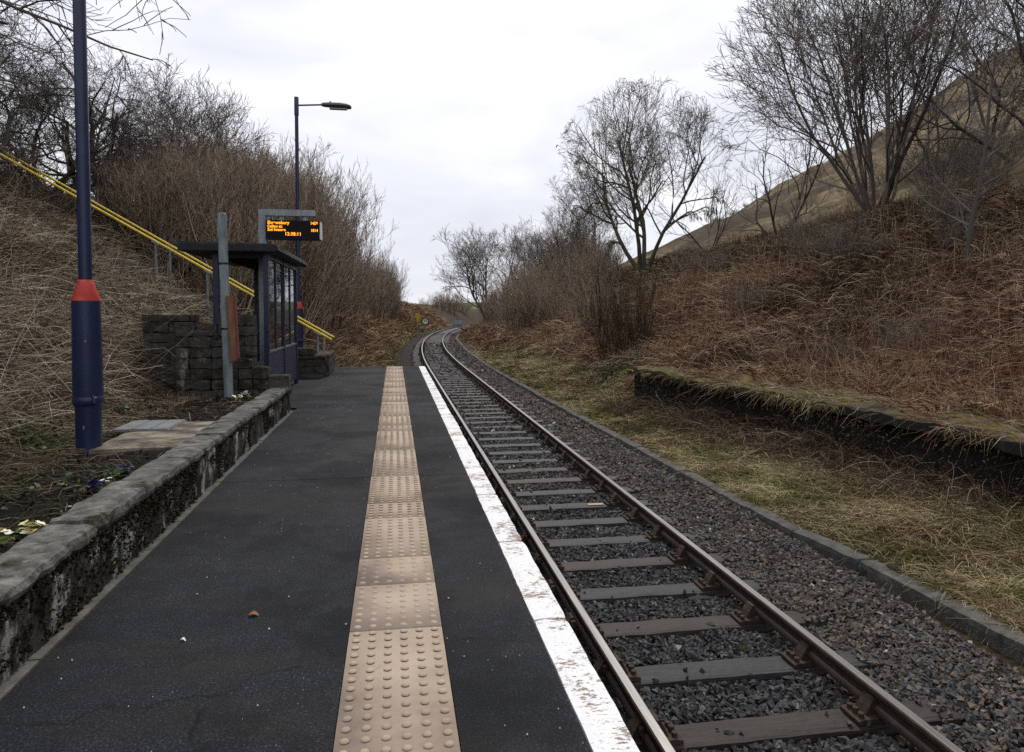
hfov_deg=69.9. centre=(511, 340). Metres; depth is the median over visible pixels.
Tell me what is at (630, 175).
bare tree
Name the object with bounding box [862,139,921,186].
bare shrub
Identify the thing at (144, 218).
bare sapling
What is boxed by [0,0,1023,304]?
sky
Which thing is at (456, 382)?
sleeper
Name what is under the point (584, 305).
dark shrub
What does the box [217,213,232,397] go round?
leaning post
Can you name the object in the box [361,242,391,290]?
bare sapling
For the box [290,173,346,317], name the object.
bare sapling
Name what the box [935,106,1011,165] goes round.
bare shrub
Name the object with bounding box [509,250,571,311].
bare shrub
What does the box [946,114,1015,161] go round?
bare shrub
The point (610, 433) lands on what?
kerb stone
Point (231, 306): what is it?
notice board
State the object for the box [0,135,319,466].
dead grass
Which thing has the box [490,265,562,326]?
bare shrub
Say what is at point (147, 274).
steps
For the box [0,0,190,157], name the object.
overhanging tree
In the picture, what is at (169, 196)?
bare sapling
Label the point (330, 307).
bare sapling
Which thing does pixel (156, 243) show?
handrail
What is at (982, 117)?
bare tree
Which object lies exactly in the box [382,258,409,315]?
bare sapling
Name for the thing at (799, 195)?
tree
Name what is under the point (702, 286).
dead bracken
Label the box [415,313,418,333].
lineside marker
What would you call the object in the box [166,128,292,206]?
bare sapling
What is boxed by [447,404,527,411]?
sleeper
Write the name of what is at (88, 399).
lamp post
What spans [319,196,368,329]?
bare sapling
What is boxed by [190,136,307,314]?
bare sapling
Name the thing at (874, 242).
bare shrub
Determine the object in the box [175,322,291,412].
stepped wall
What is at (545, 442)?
sleeper
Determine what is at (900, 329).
bare shrub
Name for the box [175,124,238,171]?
bare sapling
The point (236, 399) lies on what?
primrose
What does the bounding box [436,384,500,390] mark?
sleeper
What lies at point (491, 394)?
sleeper
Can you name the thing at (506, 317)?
bare shrub
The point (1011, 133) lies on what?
bare shrub
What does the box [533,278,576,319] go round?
bare shrub
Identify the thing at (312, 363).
stair wall
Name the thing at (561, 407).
kerb stone
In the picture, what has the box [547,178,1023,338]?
heather
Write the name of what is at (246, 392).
white flower
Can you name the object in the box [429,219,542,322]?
bare tree
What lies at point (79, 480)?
bank weeds
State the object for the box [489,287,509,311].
bare shrub
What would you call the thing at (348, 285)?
bare sapling
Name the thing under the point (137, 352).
back wall
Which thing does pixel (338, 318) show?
bare sapling
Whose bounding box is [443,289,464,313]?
tree
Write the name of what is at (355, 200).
bare sapling
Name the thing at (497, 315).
bare shrub
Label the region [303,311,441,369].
trackside grass
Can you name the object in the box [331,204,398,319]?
bare sapling
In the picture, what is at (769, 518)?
kerb stone
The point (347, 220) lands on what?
bare sapling
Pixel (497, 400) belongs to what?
sleeper
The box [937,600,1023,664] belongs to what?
kerb stone
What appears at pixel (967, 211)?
bare shrub
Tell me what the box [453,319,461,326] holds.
relay cabinet
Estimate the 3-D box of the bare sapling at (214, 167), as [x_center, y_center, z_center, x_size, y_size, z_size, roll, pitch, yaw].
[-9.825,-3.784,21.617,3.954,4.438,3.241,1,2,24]
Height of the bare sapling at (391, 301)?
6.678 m
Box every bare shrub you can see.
[477,280,501,319]
[477,286,509,324]
[479,285,515,327]
[484,274,544,333]
[484,280,511,307]
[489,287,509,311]
[490,260,530,301]
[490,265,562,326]
[502,266,566,328]
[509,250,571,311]
[510,259,556,294]
[512,255,548,285]
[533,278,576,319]
[541,236,593,294]
[558,238,617,277]
[560,243,604,298]
[565,223,629,295]
[579,229,634,279]
[586,248,620,281]
[669,243,708,275]
[683,236,741,272]
[718,266,784,311]
[768,183,870,266]
[771,207,831,244]
[807,214,885,261]
[808,329,857,363]
[825,163,884,206]
[860,228,899,255]
[860,299,957,359]
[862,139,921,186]
[894,109,988,183]
[896,131,983,193]
[901,167,960,206]
[907,131,998,192]
[919,181,981,222]
[922,203,1002,250]
[929,184,992,224]
[931,120,1023,182]
[933,120,984,154]
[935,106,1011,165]
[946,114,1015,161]
[954,145,1007,188]
[1008,113,1023,146]
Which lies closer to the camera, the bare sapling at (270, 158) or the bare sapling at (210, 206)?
the bare sapling at (210, 206)
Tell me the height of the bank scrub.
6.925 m
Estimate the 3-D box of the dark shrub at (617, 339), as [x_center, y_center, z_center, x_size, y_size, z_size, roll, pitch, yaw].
[3.861,-0.921,25.428,2.665,4.088,2.396,0,2,-9]
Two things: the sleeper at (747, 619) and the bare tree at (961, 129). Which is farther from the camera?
the bare tree at (961, 129)
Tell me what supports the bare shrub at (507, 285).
on the ground at (698, 235)
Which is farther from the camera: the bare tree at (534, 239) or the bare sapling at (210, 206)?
the bare tree at (534, 239)
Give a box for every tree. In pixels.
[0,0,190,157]
[0,1,52,111]
[0,9,210,230]
[0,13,107,223]
[0,64,182,224]
[42,104,174,199]
[108,53,287,185]
[238,136,343,194]
[418,298,431,307]
[427,288,460,310]
[428,292,448,309]
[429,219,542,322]
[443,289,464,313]
[456,294,475,313]
[484,231,559,288]
[495,225,562,294]
[505,203,601,287]
[544,175,626,285]
[556,72,730,274]
[642,165,751,253]
[704,0,1023,215]
[712,91,861,240]
[841,38,1011,174]
[863,0,1023,161]
[895,0,1023,144]
[901,5,1023,264]
[908,0,1023,139]
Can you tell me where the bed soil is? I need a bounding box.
[0,393,259,551]
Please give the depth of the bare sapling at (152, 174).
19.50 m
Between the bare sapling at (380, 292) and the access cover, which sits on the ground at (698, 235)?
the bare sapling at (380, 292)
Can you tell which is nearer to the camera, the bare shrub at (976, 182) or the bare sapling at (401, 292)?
the bare shrub at (976, 182)
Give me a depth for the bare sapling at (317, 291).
23.31 m
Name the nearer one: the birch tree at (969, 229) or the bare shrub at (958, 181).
the birch tree at (969, 229)
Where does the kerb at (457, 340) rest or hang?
on the ground at (698, 235)
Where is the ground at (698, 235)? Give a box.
[0,47,1023,751]
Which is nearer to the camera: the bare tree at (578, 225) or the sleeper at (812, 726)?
the sleeper at (812, 726)
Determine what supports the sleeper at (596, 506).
on the ballast
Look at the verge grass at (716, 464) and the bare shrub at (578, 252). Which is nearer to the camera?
the verge grass at (716, 464)
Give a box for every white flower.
[99,477,111,488]
[241,390,251,397]
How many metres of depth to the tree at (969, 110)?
32.73 m
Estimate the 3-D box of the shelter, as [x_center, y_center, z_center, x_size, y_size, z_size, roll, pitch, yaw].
[-4.431,-0.306,12.567,1.402,2.420,3.772,0,2,-9]
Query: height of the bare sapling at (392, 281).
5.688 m
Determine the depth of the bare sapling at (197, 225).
18.50 m
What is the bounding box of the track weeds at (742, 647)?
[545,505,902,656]
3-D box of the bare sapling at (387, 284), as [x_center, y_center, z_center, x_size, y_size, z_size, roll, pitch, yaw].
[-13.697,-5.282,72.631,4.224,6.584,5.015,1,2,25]
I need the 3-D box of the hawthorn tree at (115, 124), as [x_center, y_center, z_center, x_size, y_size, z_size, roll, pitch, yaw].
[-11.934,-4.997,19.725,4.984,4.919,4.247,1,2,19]
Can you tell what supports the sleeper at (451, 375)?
on the ballast
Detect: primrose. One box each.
[0,527,20,544]
[10,520,48,539]
[230,395,242,401]
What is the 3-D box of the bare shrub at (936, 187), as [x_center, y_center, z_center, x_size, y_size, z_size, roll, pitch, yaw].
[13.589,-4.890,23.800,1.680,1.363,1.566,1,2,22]
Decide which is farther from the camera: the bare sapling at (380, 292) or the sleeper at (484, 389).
the bare sapling at (380, 292)
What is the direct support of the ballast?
on the ground at (698, 235)
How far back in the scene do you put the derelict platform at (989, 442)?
11.20 m
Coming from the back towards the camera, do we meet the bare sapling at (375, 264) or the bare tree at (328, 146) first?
the bare sapling at (375, 264)
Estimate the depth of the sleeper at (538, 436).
14.56 m
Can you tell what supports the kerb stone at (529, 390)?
on the ground at (698, 235)
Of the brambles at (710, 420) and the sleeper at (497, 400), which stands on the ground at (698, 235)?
the brambles at (710, 420)
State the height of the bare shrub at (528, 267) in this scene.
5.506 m
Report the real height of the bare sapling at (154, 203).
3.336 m
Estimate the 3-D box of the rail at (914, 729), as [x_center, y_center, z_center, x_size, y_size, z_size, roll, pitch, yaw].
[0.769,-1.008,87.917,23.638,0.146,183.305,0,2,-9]
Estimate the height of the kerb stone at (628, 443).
0.235 m
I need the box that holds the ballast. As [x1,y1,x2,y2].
[410,342,1023,751]
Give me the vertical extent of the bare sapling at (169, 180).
4.284 m
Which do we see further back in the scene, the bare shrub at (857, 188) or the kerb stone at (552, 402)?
the bare shrub at (857, 188)
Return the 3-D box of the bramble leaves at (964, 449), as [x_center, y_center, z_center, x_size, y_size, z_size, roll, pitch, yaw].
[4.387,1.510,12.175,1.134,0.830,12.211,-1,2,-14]
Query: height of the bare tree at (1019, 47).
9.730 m
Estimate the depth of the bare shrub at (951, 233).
19.70 m
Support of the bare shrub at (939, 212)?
on the ground at (698, 235)
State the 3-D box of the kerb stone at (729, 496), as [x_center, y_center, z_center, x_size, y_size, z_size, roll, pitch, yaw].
[2.847,2.113,9.481,0.207,0.224,1.007,0,2,-11]
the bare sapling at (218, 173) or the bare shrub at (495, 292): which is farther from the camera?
the bare shrub at (495, 292)
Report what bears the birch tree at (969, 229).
on the ground at (698, 235)
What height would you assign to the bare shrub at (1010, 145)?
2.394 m
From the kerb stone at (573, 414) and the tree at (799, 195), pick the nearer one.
the kerb stone at (573, 414)
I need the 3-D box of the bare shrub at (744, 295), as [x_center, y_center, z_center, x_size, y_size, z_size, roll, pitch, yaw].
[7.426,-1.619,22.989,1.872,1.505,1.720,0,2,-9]
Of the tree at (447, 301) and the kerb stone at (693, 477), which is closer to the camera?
the kerb stone at (693, 477)
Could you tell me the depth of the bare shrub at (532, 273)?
61.19 m
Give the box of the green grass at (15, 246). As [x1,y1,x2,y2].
[0,199,220,305]
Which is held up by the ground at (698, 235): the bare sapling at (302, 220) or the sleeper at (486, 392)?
the bare sapling at (302, 220)
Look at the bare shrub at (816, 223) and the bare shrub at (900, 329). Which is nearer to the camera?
the bare shrub at (900, 329)
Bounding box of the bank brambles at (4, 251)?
[0,213,224,411]
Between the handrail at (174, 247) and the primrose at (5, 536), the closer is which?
the primrose at (5, 536)
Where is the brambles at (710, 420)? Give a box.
[581,370,1023,559]
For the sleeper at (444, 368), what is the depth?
32.69 m
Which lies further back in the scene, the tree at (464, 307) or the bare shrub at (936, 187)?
the tree at (464, 307)
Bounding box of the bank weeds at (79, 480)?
[0,251,211,513]
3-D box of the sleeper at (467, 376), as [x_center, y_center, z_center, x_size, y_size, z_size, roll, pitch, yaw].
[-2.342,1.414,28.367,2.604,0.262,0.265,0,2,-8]
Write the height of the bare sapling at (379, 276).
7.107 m
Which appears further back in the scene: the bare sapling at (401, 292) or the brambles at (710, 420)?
the bare sapling at (401, 292)
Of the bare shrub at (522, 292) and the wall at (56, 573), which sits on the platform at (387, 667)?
the wall at (56, 573)
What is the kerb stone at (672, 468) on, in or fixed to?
on the ground at (698, 235)
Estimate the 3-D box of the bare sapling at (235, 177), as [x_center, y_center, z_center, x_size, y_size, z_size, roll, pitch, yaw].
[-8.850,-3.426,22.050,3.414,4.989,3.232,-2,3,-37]
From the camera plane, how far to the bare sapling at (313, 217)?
23.06 m
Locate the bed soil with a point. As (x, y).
(17, 496)
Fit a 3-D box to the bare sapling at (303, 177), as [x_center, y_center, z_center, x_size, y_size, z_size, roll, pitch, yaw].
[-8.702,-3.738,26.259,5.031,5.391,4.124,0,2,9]
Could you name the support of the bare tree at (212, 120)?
on the ground at (698, 235)
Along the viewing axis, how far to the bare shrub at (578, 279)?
49.81 m
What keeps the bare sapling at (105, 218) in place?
on the ground at (698, 235)
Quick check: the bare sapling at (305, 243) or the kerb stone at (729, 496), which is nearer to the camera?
the kerb stone at (729, 496)
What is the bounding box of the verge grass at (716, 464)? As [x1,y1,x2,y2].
[468,337,1023,658]
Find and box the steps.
[39,214,254,355]
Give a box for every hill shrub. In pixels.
[810,164,828,177]
[986,47,1014,65]
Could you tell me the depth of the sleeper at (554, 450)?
13.11 m
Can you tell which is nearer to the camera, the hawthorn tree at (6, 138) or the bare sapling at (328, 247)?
the hawthorn tree at (6, 138)
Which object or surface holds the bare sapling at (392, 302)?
on the ground at (698, 235)
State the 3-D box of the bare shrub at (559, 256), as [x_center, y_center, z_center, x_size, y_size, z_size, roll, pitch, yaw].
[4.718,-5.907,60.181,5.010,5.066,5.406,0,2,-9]
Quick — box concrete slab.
[88,421,215,454]
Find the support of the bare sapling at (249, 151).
on the ground at (698, 235)
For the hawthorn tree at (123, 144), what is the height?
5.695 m
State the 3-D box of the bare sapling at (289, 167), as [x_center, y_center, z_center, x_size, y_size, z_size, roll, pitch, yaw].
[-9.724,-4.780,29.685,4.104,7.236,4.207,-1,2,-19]
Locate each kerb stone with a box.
[527,388,537,393]
[533,392,542,398]
[540,396,551,401]
[547,400,559,406]
[556,405,571,411]
[565,410,579,417]
[576,415,592,423]
[587,422,607,431]
[601,429,621,439]
[616,437,642,450]
[634,447,660,463]
[655,458,688,476]
[679,471,717,496]
[710,487,755,511]
[745,506,802,537]
[792,529,868,571]
[858,560,952,616]
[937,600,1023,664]
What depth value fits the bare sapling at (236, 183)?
20.29 m
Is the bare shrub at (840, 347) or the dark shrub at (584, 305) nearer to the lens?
the bare shrub at (840, 347)
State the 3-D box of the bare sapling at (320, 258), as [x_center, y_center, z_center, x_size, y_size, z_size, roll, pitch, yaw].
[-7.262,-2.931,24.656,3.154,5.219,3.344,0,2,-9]
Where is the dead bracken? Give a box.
[493,158,1023,460]
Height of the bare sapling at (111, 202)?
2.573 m
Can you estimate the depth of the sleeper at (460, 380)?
26.92 m
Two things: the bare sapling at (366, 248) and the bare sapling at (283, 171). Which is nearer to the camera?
the bare sapling at (283, 171)
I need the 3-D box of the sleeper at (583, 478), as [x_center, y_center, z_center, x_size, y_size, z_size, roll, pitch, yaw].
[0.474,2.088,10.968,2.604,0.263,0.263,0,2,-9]
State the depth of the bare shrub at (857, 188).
35.07 m
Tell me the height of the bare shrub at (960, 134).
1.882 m
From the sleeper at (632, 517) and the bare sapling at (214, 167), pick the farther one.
the bare sapling at (214, 167)
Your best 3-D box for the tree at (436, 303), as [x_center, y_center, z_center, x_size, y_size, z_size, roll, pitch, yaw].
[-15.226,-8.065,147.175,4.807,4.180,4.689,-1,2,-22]
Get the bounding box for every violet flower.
[82,480,103,493]
[113,464,134,476]
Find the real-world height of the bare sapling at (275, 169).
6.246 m
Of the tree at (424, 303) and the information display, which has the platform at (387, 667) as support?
the information display
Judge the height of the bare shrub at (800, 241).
2.944 m
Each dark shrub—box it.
[549,261,632,332]
[585,258,660,360]
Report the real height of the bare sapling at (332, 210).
5.805 m
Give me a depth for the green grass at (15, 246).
11.91 m
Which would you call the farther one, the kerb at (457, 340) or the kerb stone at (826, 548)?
the kerb at (457, 340)
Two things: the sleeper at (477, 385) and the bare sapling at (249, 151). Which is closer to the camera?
the sleeper at (477, 385)
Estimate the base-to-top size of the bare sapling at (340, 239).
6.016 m
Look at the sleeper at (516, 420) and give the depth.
16.79 m
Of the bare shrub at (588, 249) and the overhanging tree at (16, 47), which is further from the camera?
the bare shrub at (588, 249)
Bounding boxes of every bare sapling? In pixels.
[61,153,169,240]
[64,145,194,252]
[91,128,265,283]
[92,146,231,273]
[94,144,224,266]
[98,147,243,275]
[98,149,278,289]
[100,146,214,270]
[106,153,186,218]
[107,142,211,249]
[111,135,257,263]
[116,152,313,314]
[126,153,284,289]
[132,170,224,265]
[140,121,273,285]
[144,128,351,303]
[163,149,239,203]
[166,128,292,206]
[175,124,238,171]
[182,141,282,300]
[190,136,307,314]
[201,137,345,313]
[203,135,305,306]
[206,153,334,275]
[213,137,339,207]
[214,155,371,299]
[215,123,308,174]
[215,142,377,337]
[217,133,315,219]
[230,131,329,268]
[231,131,323,204]
[237,157,338,307]
[238,150,311,203]
[241,144,348,291]
[250,119,327,212]
[257,162,386,314]
[266,149,318,217]
[266,161,371,316]
[268,158,337,209]
[285,164,351,322]
[287,187,342,317]
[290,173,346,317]
[306,156,372,317]
[307,196,379,330]
[313,201,356,305]
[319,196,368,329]
[325,170,385,274]
[328,179,389,329]
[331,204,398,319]
[331,231,366,319]
[336,189,380,241]
[342,201,394,318]
[343,222,389,324]
[357,249,395,313]
[359,249,396,323]
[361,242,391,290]
[363,258,400,316]
[363,258,409,319]
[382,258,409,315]
[383,265,398,306]
[386,283,402,319]
[390,288,411,316]
[392,272,407,305]
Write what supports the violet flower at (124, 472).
on the bed soil
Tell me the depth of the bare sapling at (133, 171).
19.73 m
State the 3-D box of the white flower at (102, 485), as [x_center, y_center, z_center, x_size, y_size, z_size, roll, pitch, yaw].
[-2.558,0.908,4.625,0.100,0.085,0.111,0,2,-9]
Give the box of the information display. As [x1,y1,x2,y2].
[258,209,321,365]
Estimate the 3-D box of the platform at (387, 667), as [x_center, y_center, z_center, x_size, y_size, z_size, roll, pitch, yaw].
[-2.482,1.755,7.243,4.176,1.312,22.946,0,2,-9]
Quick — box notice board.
[226,295,239,362]
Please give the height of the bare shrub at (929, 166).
2.366 m
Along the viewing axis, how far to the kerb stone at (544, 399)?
20.18 m
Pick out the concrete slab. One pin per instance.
(183, 432)
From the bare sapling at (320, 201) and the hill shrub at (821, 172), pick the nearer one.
the bare sapling at (320, 201)
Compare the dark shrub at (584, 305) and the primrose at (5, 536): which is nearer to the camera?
the primrose at (5, 536)
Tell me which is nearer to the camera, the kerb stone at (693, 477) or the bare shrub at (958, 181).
the kerb stone at (693, 477)
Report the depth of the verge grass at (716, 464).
9.18 m
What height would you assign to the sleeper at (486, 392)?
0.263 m
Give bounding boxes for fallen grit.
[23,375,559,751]
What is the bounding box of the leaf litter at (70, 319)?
[0,197,200,431]
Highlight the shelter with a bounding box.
[177,241,307,383]
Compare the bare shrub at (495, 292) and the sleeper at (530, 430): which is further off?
the bare shrub at (495, 292)
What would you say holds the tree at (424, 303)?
on the ground at (698, 235)
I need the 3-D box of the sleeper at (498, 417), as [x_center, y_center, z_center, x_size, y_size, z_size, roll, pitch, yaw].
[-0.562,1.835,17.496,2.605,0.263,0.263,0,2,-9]
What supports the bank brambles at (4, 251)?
on the ground at (698, 235)
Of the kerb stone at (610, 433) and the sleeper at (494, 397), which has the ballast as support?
the sleeper at (494, 397)
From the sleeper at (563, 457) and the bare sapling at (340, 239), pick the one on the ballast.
the sleeper at (563, 457)
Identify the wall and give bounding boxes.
[0,387,290,684]
[134,342,148,363]
[142,314,257,388]
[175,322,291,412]
[298,347,334,377]
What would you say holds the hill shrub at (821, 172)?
on the ground at (698, 235)
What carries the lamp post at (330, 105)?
on the ground at (698, 235)
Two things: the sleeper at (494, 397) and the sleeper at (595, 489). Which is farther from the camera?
the sleeper at (494, 397)
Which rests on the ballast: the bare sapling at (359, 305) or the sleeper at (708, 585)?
the sleeper at (708, 585)
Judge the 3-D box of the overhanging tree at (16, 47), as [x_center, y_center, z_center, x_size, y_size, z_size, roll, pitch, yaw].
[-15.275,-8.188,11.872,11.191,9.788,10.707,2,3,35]
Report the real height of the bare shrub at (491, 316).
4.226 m
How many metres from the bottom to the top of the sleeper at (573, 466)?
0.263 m
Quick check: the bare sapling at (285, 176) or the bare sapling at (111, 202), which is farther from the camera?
the bare sapling at (285, 176)
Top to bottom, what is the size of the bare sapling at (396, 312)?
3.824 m
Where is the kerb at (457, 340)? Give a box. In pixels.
[455,332,463,345]
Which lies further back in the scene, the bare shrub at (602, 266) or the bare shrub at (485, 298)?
the bare shrub at (485, 298)
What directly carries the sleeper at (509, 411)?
on the ballast
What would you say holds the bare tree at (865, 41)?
on the ground at (698, 235)
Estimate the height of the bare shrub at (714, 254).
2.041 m
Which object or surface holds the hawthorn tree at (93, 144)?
on the ground at (698, 235)
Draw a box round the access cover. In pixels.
[109,419,186,431]
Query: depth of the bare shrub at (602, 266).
53.11 m
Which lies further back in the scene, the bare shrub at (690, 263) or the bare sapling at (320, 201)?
the bare shrub at (690, 263)
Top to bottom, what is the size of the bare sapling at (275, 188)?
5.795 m
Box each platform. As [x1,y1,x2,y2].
[0,366,639,751]
[623,365,1023,500]
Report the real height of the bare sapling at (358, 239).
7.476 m
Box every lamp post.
[71,0,104,453]
[294,96,351,347]
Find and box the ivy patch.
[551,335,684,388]
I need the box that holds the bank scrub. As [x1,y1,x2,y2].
[60,204,656,367]
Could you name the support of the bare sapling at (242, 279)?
on the ground at (698, 235)
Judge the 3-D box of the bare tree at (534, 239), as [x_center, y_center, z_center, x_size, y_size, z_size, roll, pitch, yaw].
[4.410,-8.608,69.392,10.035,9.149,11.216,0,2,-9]
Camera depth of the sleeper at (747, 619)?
5.87 m
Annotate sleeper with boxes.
[425,365,470,368]
[429,372,479,376]
[430,373,483,378]
[431,375,485,379]
[432,377,487,380]
[433,378,485,383]
[434,380,492,385]
[435,382,497,387]
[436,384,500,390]
[437,387,500,392]
[439,389,507,395]
[441,391,512,397]
[442,394,514,400]
[444,397,518,404]
[446,400,523,406]
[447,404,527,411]
[449,407,533,415]
[453,411,541,420]
[454,415,544,425]
[458,420,553,429]
[460,425,560,435]
[463,430,560,441]
[467,437,576,448]
[472,443,589,456]
[475,451,599,464]
[480,459,611,475]
[487,469,627,487]
[494,480,645,499]
[499,493,657,515]
[510,507,684,532]
[521,524,710,551]
[533,545,741,578]
[547,570,776,608]
[565,601,824,646]
[593,640,885,696]
[626,691,964,751]
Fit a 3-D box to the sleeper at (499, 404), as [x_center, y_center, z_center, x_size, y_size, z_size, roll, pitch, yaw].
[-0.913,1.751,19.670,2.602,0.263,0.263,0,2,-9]
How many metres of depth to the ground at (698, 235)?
13.91 m
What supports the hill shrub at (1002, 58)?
on the ground at (698, 235)
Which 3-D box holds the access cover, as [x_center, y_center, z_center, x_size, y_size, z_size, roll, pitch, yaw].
[-3.453,0.809,6.987,0.510,0.022,0.620,0,2,-9]
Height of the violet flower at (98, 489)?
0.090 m
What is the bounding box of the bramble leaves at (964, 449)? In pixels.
[611,377,1023,521]
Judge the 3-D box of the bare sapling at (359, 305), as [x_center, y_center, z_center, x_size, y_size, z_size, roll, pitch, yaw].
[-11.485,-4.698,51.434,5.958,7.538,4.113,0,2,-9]
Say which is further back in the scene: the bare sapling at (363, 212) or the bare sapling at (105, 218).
the bare sapling at (363, 212)
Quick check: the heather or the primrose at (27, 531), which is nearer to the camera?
the primrose at (27, 531)
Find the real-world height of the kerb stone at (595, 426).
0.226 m
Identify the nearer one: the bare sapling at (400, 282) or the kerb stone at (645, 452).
the kerb stone at (645, 452)
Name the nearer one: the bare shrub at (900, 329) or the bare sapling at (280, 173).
the bare shrub at (900, 329)
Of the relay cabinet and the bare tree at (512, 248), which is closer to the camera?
the bare tree at (512, 248)
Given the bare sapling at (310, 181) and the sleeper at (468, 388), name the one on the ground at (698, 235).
the bare sapling at (310, 181)
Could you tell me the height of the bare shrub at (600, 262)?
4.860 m
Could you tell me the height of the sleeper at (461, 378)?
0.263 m
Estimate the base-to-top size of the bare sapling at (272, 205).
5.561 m
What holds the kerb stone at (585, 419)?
on the ground at (698, 235)
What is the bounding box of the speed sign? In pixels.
[422,318,428,335]
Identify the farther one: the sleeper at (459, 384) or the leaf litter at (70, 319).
the sleeper at (459, 384)
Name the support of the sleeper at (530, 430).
on the ballast
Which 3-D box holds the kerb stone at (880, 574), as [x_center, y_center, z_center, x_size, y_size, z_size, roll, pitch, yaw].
[3.493,2.224,6.550,0.207,0.228,1.006,-1,3,-11]
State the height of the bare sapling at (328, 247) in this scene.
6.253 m
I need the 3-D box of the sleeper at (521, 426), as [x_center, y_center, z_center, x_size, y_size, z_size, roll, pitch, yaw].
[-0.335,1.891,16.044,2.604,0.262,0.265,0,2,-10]
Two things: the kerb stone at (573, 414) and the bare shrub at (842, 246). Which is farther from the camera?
the bare shrub at (842, 246)
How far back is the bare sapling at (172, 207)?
19.03 m
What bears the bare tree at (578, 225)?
on the ground at (698, 235)
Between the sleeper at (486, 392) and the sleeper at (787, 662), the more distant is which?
the sleeper at (486, 392)
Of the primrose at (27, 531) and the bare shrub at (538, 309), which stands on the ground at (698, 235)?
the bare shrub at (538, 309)
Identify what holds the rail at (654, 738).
on the sleeper at (654, 536)
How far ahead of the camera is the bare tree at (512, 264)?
80.06 m
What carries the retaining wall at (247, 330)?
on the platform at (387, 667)
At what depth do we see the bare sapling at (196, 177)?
20.88 m
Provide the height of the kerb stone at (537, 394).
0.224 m
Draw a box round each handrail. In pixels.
[0,153,331,354]
[6,152,333,350]
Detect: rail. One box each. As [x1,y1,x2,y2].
[421,324,675,751]
[442,326,963,751]
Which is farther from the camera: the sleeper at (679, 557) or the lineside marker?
the lineside marker
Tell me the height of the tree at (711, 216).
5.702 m
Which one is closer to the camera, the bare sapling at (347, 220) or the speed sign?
the bare sapling at (347, 220)
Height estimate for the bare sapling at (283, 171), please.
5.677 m
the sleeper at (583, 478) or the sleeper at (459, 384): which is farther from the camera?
the sleeper at (459, 384)
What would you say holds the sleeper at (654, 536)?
on the ballast
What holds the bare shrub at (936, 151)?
on the ground at (698, 235)

